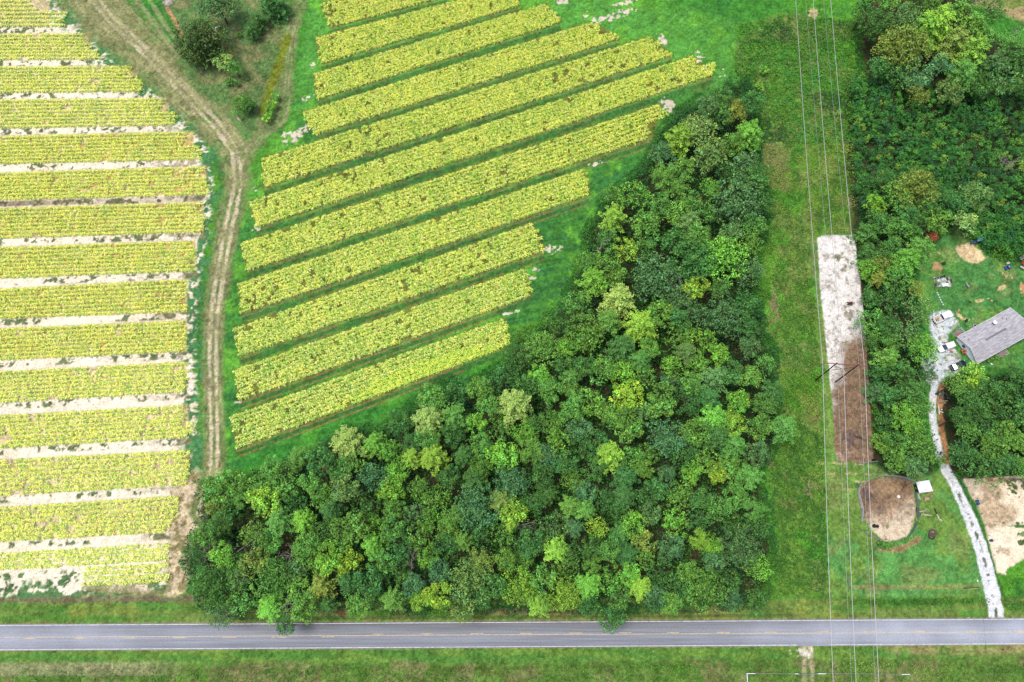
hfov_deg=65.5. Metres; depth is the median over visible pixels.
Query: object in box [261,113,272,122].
bush
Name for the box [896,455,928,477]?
broadleaf tree
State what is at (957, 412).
broadleaf tree
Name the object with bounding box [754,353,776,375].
oak tree
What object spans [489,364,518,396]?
oak tree
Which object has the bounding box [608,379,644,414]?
broadleaf tree
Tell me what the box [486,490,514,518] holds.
sweetgum tree
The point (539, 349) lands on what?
broadleaf tree
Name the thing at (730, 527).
oak tree
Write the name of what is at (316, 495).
broadleaf tree
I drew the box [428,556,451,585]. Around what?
broadleaf tree
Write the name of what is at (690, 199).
oak tree
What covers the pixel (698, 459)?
oak tree
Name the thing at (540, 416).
broadleaf tree
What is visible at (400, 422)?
broadleaf tree
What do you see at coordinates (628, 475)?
sweetgum tree
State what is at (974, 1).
oak tree
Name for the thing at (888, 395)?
broadleaf tree
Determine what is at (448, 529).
broadleaf tree
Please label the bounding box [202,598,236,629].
oak tree
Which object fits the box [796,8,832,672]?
power cable
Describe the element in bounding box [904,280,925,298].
broadleaf tree
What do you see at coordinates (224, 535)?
bush
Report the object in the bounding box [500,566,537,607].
broadleaf tree
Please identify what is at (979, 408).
broadleaf tree
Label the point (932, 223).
broadleaf tree
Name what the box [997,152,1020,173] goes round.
dead tree
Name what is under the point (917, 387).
sweetgum tree
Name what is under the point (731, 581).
oak tree
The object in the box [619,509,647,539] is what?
oak tree
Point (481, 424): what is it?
broadleaf tree
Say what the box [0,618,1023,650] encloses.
road
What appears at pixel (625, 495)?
sweetgum tree
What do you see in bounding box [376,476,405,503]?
broadleaf tree
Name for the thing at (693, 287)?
broadleaf tree
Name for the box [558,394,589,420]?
broadleaf tree
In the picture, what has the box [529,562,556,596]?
broadleaf tree
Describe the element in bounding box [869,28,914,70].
oak tree
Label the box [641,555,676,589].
oak tree
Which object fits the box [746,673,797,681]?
field fence
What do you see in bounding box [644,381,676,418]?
broadleaf tree
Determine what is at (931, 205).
broadleaf tree
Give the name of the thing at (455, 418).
sweetgum tree
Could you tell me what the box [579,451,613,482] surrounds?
willow tree
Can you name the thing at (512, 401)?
sweetgum tree
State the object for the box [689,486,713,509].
broadleaf tree
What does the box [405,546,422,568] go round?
dead tree
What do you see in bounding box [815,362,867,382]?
power pole
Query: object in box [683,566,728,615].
oak tree
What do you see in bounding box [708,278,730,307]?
broadleaf tree
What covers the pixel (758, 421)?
broadleaf tree
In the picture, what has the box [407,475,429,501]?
oak tree
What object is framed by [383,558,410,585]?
broadleaf tree
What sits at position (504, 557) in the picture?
broadleaf tree
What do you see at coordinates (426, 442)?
broadleaf tree
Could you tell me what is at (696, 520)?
oak tree
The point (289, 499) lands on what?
broadleaf tree
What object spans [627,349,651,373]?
sweetgum tree
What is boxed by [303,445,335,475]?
broadleaf tree
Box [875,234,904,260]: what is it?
broadleaf tree
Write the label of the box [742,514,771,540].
oak tree
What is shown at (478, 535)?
oak tree
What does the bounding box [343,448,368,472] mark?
oak tree
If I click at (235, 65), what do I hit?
broadleaf tree
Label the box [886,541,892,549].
bush
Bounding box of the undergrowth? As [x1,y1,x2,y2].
[177,23,1023,620]
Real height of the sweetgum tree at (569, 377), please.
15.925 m
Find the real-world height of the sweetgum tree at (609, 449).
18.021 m
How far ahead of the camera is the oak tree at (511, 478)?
196.24 m
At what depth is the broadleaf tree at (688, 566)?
191.33 m
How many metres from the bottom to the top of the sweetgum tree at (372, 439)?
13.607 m
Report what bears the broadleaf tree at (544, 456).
on the ground
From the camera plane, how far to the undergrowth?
212.19 m
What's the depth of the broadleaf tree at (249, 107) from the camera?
244.07 m
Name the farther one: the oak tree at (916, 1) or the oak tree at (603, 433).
the oak tree at (916, 1)
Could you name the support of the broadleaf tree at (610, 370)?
on the ground
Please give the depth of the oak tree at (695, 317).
215.61 m
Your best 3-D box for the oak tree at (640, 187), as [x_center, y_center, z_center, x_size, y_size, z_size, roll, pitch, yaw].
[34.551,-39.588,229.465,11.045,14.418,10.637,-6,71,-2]
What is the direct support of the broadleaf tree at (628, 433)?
on the ground
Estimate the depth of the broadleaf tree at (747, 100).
234.83 m
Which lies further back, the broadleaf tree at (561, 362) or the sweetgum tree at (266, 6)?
the sweetgum tree at (266, 6)
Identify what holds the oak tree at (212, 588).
on the ground
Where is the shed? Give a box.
[913,480,932,493]
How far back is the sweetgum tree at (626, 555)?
192.92 m
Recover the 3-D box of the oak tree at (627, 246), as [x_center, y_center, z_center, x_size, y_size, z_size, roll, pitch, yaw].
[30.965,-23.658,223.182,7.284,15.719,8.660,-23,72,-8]
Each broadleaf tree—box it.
[188,521,218,550]
[190,563,223,591]
[200,471,233,504]
[204,494,226,518]
[205,515,232,535]
[207,540,237,568]
[211,52,233,71]
[211,497,243,522]
[220,468,249,492]
[220,552,247,578]
[226,569,251,591]
[227,61,242,77]
[230,94,252,114]
[237,544,270,578]
[239,98,256,113]
[244,482,284,518]
[247,474,272,500]
[249,555,292,599]
[258,454,282,479]
[261,529,283,555]
[268,459,301,501]
[272,613,295,635]
[279,559,306,579]
[282,487,308,517]
[286,574,316,603]
[290,528,326,568]
[290,594,317,625]
[298,471,319,493]
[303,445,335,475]
[306,479,335,509]
[315,539,342,576]
[325,454,348,481]
[329,471,362,501]
[329,511,369,542]
[335,542,363,579]
[344,591,371,621]
[352,566,382,602]
[355,462,390,492]
[368,586,385,610]
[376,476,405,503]
[379,511,405,542]
[381,499,408,519]
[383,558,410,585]
[384,459,411,483]
[386,408,415,437]
[402,572,426,597]
[408,590,429,611]
[414,427,440,450]
[415,381,449,411]
[419,579,453,609]
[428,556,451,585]
[435,463,459,488]
[437,520,460,543]
[439,423,467,449]
[444,375,472,406]
[445,591,475,625]
[464,411,487,433]
[465,375,493,401]
[468,431,492,459]
[468,454,493,476]
[473,588,491,610]
[474,392,500,418]
[477,573,509,602]
[483,439,517,470]
[493,546,515,571]
[498,495,529,533]
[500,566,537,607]
[512,549,534,569]
[513,526,547,559]
[515,374,540,397]
[521,330,559,367]
[526,411,545,436]
[527,363,552,386]
[529,460,554,488]
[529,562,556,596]
[530,443,557,471]
[537,376,564,406]
[539,407,565,438]
[548,576,582,612]
[551,447,579,474]
[552,354,571,376]
[556,337,578,359]
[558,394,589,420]
[560,416,594,444]
[562,313,604,356]
[562,383,583,402]
[570,355,595,380]
[571,594,600,618]
[572,478,597,502]
[575,386,605,416]
[588,354,619,385]
[595,401,626,429]
[596,228,617,253]
[596,536,621,562]
[597,602,628,633]
[601,261,628,291]
[608,357,636,389]
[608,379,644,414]
[613,405,643,444]
[617,445,644,468]
[619,561,639,587]
[627,209,660,242]
[629,528,657,553]
[633,235,657,264]
[633,458,655,477]
[634,401,654,426]
[635,477,668,504]
[638,501,661,526]
[640,338,661,357]
[643,299,673,329]
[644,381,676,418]
[647,140,676,167]
[648,191,669,223]
[655,532,684,561]
[657,200,689,229]
[658,464,675,487]
[660,227,689,258]
[660,371,680,394]
[660,591,683,615]
[667,307,690,335]
[671,157,694,190]
[676,415,712,447]
[676,559,699,581]
[679,457,703,486]
[680,276,710,306]
[680,371,701,395]
[683,352,710,378]
[687,220,711,253]
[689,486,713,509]
[690,137,727,176]
[696,95,719,125]
[701,534,723,559]
[701,550,726,574]
[705,101,732,132]
[705,461,726,485]
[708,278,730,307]
[709,84,732,116]
[709,342,732,366]
[718,221,744,244]
[719,455,751,479]
[720,360,742,388]
[720,408,746,436]
[722,131,748,162]
[722,487,753,511]
[725,98,748,127]
[726,387,752,414]
[729,149,759,187]
[730,289,758,320]
[734,364,764,390]
[735,315,760,341]
[738,334,762,360]
[740,213,767,241]
[742,90,767,125]
[742,161,772,199]
[744,411,773,441]
[744,441,770,468]
[745,587,769,616]
[751,191,773,217]
[850,0,883,30]
[852,307,887,342]
[855,257,883,284]
[860,285,880,308]
[862,193,887,216]
[865,208,893,233]
[865,364,892,386]
[867,56,889,79]
[868,431,891,454]
[870,251,893,273]
[875,0,900,25]
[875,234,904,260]
[875,384,907,414]
[877,310,902,336]
[880,330,904,352]
[881,448,909,472]
[883,430,910,452]
[885,214,914,243]
[885,358,916,390]
[892,199,919,228]
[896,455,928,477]
[899,56,934,94]
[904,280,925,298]
[906,394,934,418]
[915,196,939,217]
[919,0,942,23]
[921,207,952,237]
[925,232,938,241]
[927,52,954,77]
[930,456,946,467]
[934,77,965,109]
[934,186,970,217]
[939,405,972,427]
[942,0,978,33]
[947,386,980,409]
[949,209,978,237]
[955,360,989,389]
[958,180,994,212]
[960,12,988,42]
[961,400,991,421]
[963,71,998,102]
[965,377,1005,408]
[972,26,1002,58]
[973,429,1010,461]
[980,420,1018,445]
[983,49,1010,74]
[987,380,1019,402]
[997,362,1023,385]
[1002,48,1023,75]
[1002,77,1023,107]
[1002,453,1023,478]
[1003,397,1023,430]
[1007,372,1023,404]
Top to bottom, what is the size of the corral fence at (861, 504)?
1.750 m
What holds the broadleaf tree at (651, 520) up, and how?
on the ground
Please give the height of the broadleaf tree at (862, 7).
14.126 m
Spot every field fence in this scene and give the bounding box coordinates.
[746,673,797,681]
[816,673,909,674]
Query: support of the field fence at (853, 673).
on the ground
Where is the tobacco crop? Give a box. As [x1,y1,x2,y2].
[0,0,716,586]
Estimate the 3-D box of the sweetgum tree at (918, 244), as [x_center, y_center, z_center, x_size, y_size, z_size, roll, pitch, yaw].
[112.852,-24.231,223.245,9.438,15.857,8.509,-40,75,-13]
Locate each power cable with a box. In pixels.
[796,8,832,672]
[813,1,855,676]
[831,7,878,679]
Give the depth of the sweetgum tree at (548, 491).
199.66 m
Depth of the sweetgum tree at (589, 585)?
188.45 m
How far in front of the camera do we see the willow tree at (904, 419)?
204.86 m
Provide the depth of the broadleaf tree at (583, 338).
209.14 m
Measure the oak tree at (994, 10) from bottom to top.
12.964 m
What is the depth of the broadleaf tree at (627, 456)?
200.67 m
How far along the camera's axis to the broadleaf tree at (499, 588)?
188.51 m
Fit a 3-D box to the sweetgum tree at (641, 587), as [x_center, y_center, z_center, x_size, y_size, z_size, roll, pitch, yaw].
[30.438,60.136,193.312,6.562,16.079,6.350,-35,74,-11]
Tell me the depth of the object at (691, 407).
205.45 m
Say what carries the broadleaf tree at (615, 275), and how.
on the ground
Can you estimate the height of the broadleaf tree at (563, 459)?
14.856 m
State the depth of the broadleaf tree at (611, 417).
204.59 m
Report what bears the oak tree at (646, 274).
on the ground
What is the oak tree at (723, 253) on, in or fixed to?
on the ground
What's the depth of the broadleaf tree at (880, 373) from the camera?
213.94 m
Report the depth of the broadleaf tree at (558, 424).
203.57 m
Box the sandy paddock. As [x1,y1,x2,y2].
[858,475,1023,573]
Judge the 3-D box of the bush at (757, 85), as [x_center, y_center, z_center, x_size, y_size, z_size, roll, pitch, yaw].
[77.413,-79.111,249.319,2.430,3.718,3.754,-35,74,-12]
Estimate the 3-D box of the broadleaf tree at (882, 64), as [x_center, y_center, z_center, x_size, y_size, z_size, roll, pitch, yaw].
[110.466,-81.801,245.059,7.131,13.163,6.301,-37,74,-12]
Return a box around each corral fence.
[858,486,863,521]
[860,475,914,485]
[862,530,906,541]
[907,492,919,536]
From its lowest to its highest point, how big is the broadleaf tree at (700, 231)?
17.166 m
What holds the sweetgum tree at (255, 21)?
on the ground
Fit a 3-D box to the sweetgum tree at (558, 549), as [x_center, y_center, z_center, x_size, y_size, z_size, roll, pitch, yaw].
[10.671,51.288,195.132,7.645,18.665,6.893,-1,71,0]
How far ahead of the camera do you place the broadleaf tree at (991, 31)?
243.77 m
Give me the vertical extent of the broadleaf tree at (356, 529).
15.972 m
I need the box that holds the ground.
[0,0,1023,681]
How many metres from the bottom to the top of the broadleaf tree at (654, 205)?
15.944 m
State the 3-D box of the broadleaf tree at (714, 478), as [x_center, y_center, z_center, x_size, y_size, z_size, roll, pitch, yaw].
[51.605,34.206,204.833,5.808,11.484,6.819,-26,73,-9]
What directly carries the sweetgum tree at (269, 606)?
on the ground
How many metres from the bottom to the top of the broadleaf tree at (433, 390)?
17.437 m
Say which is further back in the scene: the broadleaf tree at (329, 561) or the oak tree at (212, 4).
the oak tree at (212, 4)
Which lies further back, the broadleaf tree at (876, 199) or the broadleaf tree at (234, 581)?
the broadleaf tree at (876, 199)
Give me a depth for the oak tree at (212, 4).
248.71 m
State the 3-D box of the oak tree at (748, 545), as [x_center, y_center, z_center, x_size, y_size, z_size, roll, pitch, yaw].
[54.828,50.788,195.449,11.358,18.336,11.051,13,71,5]
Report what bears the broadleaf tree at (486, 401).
on the ground
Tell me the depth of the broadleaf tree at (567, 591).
188.50 m
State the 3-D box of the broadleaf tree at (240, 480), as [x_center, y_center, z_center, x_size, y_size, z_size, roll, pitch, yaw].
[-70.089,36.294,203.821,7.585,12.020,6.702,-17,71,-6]
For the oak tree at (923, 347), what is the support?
on the ground
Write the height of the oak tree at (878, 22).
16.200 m
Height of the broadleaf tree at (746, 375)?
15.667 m
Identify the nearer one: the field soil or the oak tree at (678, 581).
the oak tree at (678, 581)
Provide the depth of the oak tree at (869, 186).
233.94 m
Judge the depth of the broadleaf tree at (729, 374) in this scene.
204.62 m
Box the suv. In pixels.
[937,341,955,352]
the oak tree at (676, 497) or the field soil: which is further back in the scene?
the field soil
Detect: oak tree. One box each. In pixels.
[177,544,207,572]
[190,563,235,611]
[193,0,240,26]
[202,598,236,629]
[226,578,257,616]
[236,518,267,545]
[303,557,327,580]
[308,519,340,549]
[329,528,352,554]
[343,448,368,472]
[351,490,381,518]
[360,514,383,533]
[365,549,394,575]
[379,439,405,462]
[386,534,412,563]
[403,502,426,529]
[404,520,440,551]
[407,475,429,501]
[416,545,439,568]
[419,484,451,516]
[421,508,442,533]
[431,531,459,560]
[447,556,494,605]
[452,482,500,531]
[470,526,489,548]
[482,413,510,443]
[488,512,517,546]
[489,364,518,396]
[491,463,531,499]
[498,342,535,375]
[535,509,570,541]
[544,304,578,336]
[547,428,571,452]
[551,557,579,586]
[559,469,583,492]
[561,290,593,322]
[564,541,586,566]
[569,436,595,459]
[575,250,598,279]
[581,533,605,557]
[583,429,610,452]
[583,516,609,539]
[593,489,621,513]
[595,247,620,274]
[597,563,623,595]
[599,183,626,208]
[607,583,632,610]
[609,498,629,523]
[613,237,638,267]
[615,179,652,215]
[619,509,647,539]
[627,365,655,390]
[630,548,654,573]
[631,251,682,302]
[638,442,662,463]
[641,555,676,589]
[643,583,667,611]
[646,418,686,457]
[660,355,683,378]
[661,284,698,317]
[662,508,688,538]
[664,321,696,349]
[664,569,695,600]
[666,476,694,510]
[669,236,724,282]
[670,440,699,467]
[679,111,718,149]
[681,188,702,218]
[682,498,716,530]
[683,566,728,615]
[686,304,709,326]
[686,328,717,356]
[692,200,716,225]
[695,446,724,474]
[699,177,721,202]
[700,295,744,339]
[701,233,750,285]
[707,495,734,521]
[709,171,765,227]
[715,160,740,189]
[717,523,763,572]
[718,567,742,593]
[719,589,742,614]
[720,511,747,535]
[724,473,749,494]
[735,255,765,289]
[740,231,763,259]
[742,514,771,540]
[743,554,774,582]
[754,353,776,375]
[851,173,880,195]
[855,6,893,50]
[860,335,884,357]
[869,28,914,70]
[870,167,897,194]
[871,409,898,433]
[872,283,905,310]
[874,24,934,73]
[881,266,913,296]
[882,60,912,86]
[882,180,912,212]
[886,0,924,37]
[893,165,940,208]
[893,323,924,350]
[898,0,927,23]
[900,224,923,244]
[901,295,934,326]
[902,85,931,117]
[903,332,940,368]
[908,416,933,438]
[911,213,928,232]
[916,365,936,388]
[935,371,966,397]
[941,439,979,471]
[950,420,983,443]
[953,0,981,22]
[966,411,998,435]
[967,451,1005,491]
[975,0,1006,28]
[981,63,1023,100]
[983,395,1020,428]
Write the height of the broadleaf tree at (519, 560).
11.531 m
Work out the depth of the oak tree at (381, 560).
190.81 m
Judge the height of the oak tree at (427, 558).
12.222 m
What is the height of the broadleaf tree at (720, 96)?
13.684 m
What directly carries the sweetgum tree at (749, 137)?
on the ground
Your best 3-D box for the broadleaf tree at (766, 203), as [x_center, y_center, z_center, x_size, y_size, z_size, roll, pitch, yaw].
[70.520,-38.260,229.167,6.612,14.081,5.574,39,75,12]
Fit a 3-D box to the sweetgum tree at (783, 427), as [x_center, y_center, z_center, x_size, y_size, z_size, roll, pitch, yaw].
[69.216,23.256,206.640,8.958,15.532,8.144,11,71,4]
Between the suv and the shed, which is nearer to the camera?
the shed
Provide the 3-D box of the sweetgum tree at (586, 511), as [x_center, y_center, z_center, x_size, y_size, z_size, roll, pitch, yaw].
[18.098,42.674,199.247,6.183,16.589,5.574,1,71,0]
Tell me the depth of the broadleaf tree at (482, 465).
201.31 m
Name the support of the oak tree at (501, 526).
on the ground
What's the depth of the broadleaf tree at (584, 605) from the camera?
188.71 m
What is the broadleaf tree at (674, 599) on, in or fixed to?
on the ground
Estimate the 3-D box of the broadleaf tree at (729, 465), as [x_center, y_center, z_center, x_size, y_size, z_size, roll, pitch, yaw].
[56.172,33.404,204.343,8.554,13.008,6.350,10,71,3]
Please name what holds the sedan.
on the gravel driveway
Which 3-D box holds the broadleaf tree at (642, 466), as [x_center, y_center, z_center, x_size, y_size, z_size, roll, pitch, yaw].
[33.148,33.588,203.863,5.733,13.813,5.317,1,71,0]
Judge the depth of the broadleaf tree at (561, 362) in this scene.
206.45 m
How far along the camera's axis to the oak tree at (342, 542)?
193.48 m
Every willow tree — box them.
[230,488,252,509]
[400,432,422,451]
[440,503,463,527]
[465,546,494,573]
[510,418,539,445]
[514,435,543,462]
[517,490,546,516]
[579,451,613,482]
[582,555,603,576]
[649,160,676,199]
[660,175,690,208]
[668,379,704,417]
[687,528,712,552]
[740,494,770,524]
[752,392,778,417]
[889,400,925,436]
[899,430,938,468]
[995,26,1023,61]
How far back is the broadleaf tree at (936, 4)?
250.44 m
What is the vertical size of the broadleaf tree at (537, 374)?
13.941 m
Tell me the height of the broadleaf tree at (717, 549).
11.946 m
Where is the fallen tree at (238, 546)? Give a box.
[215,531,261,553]
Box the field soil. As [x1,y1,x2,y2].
[232,0,712,446]
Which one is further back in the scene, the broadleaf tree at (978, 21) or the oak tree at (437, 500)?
the broadleaf tree at (978, 21)
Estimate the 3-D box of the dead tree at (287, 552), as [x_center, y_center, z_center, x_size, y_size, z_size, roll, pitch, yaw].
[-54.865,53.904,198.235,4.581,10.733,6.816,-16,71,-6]
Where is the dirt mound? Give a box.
[932,261,942,269]
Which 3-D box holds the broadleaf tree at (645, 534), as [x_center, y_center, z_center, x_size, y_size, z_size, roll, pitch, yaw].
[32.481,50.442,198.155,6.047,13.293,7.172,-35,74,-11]
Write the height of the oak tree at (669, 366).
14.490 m
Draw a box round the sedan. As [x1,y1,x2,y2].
[949,360,966,370]
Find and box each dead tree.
[196,543,215,563]
[273,575,320,617]
[278,543,298,564]
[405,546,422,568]
[514,518,535,535]
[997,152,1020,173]
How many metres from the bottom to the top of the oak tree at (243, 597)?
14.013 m
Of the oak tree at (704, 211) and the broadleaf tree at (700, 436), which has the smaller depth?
the broadleaf tree at (700, 436)
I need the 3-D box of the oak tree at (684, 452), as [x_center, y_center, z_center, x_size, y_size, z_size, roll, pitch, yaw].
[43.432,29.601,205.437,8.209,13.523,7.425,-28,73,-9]
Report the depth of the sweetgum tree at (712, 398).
204.29 m
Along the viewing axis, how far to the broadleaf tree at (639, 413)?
205.01 m
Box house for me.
[952,307,1023,363]
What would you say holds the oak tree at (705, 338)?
on the ground
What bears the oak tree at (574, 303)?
on the ground
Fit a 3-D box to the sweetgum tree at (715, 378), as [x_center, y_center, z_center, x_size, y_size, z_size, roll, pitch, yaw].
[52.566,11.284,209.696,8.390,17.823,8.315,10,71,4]
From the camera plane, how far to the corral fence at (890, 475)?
208.84 m
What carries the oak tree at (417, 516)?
on the ground
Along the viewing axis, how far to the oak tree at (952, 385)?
207.83 m
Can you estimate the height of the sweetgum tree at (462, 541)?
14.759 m
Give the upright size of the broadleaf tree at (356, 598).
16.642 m
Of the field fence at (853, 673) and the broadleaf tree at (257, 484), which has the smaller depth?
the field fence at (853, 673)
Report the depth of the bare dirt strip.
222.29 m
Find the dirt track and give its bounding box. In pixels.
[70,0,306,519]
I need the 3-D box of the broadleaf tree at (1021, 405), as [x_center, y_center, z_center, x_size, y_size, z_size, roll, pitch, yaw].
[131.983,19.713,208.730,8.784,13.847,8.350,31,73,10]
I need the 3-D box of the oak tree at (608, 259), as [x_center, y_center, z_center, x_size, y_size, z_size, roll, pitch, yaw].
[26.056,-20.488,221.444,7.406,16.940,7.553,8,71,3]
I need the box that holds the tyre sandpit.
[929,529,936,536]
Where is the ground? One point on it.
(944, 562)
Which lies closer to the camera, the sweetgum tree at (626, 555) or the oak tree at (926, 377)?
the sweetgum tree at (626, 555)
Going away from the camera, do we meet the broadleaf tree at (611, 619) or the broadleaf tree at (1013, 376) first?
the broadleaf tree at (611, 619)
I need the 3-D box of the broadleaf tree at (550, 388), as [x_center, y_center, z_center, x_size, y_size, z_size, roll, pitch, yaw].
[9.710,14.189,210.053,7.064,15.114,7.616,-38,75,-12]
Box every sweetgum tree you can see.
[242,21,261,42]
[247,8,268,33]
[253,0,287,26]
[256,590,290,625]
[266,505,294,536]
[268,0,292,19]
[288,445,314,472]
[291,507,316,534]
[309,571,338,601]
[317,593,340,615]
[319,498,347,523]
[328,424,371,466]
[334,570,359,595]
[361,430,391,459]
[361,532,389,561]
[378,585,407,612]
[400,447,421,469]
[408,404,445,442]
[419,443,451,476]
[439,402,472,436]
[450,530,472,551]
[451,443,474,468]
[457,467,490,498]
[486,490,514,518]
[495,389,536,428]
[527,592,553,617]
[539,482,559,505]
[542,535,569,562]
[558,367,581,391]
[558,494,581,520]
[564,517,585,538]
[574,266,607,300]
[574,569,605,600]
[575,499,597,520]
[592,440,624,474]
[595,308,620,338]
[596,283,636,327]
[597,201,627,232]
[602,333,639,368]
[606,521,634,547]
[609,462,640,489]
[612,483,637,510]
[614,541,641,571]
[619,309,658,347]
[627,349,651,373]
[628,574,652,602]
[659,123,694,159]
[673,341,696,366]
[675,209,701,238]
[694,387,720,413]
[694,403,726,429]
[697,366,727,394]
[697,424,729,453]
[718,430,747,463]
[725,118,764,153]
[738,463,764,491]
[754,379,784,408]
[764,415,797,443]
[846,222,882,249]
[850,243,879,266]
[861,382,886,407]
[869,346,900,374]
[870,271,886,288]
[887,248,921,280]
[893,378,928,406]
[896,236,935,270]
[906,12,941,52]
[911,2,957,55]
[924,25,970,69]
[942,57,977,94]
[946,31,992,77]
[965,57,990,84]
[985,452,1017,474]
[1006,429,1023,453]
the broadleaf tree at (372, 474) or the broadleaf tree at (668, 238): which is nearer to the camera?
the broadleaf tree at (372, 474)
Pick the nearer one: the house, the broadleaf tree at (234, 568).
the broadleaf tree at (234, 568)
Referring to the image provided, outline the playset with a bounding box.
[970,236,982,244]
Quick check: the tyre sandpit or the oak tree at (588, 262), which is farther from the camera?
the oak tree at (588, 262)
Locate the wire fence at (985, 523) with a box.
[959,479,999,573]
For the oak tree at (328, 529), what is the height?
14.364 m
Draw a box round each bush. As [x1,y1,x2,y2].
[216,527,232,546]
[224,77,236,84]
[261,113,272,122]
[265,99,278,108]
[265,105,273,115]
[271,92,279,99]
[755,82,763,90]
[758,65,768,73]
[875,540,884,548]
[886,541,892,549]
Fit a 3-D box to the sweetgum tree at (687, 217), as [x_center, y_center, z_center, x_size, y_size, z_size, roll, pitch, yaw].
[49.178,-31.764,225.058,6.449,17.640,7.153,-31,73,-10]
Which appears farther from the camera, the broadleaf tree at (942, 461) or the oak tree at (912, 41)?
the oak tree at (912, 41)
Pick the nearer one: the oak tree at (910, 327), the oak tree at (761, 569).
the oak tree at (761, 569)
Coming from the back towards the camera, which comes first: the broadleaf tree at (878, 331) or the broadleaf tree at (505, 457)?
the broadleaf tree at (878, 331)
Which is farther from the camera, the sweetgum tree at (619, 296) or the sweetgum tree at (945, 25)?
the sweetgum tree at (945, 25)
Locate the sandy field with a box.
[0,0,214,596]
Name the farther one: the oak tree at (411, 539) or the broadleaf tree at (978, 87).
the broadleaf tree at (978, 87)
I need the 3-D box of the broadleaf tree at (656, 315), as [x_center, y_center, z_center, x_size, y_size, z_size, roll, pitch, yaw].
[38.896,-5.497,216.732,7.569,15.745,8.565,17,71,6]
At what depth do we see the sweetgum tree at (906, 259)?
218.65 m
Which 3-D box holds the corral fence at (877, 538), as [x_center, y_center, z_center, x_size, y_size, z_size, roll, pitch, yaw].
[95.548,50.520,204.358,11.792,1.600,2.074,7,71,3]
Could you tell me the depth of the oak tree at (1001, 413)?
207.16 m
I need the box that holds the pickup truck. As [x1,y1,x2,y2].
[932,310,953,323]
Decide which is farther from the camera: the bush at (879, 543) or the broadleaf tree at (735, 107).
the broadleaf tree at (735, 107)
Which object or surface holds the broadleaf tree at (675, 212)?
on the ground
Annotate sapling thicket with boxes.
[846,55,1023,260]
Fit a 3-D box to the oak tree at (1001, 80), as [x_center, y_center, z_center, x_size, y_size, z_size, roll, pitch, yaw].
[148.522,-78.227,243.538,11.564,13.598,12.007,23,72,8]
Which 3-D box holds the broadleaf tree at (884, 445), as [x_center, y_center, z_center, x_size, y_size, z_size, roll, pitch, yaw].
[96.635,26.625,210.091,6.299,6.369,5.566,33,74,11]
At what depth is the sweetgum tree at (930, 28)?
241.35 m
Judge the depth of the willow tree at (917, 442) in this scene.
202.47 m
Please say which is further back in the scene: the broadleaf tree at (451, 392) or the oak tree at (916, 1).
the oak tree at (916, 1)
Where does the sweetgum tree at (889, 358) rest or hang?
on the ground
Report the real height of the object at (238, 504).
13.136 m
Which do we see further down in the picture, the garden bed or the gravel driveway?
the gravel driveway
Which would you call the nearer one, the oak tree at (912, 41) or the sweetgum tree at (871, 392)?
the sweetgum tree at (871, 392)
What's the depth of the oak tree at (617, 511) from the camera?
196.32 m
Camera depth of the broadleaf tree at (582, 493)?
198.79 m
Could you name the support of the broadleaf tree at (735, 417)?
on the ground
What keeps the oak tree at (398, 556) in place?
on the ground
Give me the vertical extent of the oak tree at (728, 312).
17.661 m
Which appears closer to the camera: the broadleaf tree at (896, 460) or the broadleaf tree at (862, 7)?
the broadleaf tree at (896, 460)
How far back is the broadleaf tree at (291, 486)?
197.98 m
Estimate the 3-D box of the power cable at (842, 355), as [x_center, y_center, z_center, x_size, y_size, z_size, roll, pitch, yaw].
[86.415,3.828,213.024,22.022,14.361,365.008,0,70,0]
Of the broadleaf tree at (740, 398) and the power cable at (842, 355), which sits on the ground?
the broadleaf tree at (740, 398)
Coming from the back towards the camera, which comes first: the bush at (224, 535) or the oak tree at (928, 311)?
the oak tree at (928, 311)
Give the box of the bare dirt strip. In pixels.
[817,235,873,462]
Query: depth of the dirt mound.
229.97 m
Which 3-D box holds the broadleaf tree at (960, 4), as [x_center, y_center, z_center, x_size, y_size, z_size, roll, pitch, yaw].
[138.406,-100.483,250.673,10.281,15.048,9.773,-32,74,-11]
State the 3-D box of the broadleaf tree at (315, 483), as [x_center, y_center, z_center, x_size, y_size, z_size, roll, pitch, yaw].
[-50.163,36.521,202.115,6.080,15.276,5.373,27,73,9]
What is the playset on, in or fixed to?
on the ground
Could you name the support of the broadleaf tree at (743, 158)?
on the ground
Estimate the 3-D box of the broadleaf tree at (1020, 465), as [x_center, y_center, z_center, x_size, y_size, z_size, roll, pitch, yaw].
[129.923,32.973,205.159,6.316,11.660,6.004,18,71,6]
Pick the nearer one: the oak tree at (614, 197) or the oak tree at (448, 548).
the oak tree at (448, 548)
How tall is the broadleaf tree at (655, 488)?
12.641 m
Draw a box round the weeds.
[3,14,1023,681]
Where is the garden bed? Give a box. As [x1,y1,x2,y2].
[933,277,951,286]
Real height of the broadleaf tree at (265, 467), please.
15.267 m
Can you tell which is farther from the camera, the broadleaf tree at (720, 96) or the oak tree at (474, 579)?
the broadleaf tree at (720, 96)
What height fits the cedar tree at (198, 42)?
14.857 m
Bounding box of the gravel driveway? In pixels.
[922,309,1004,617]
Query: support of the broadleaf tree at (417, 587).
on the ground
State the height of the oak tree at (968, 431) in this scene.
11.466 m
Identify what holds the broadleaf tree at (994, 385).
on the ground
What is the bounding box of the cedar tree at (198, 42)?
[170,15,235,69]
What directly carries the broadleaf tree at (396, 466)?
on the ground

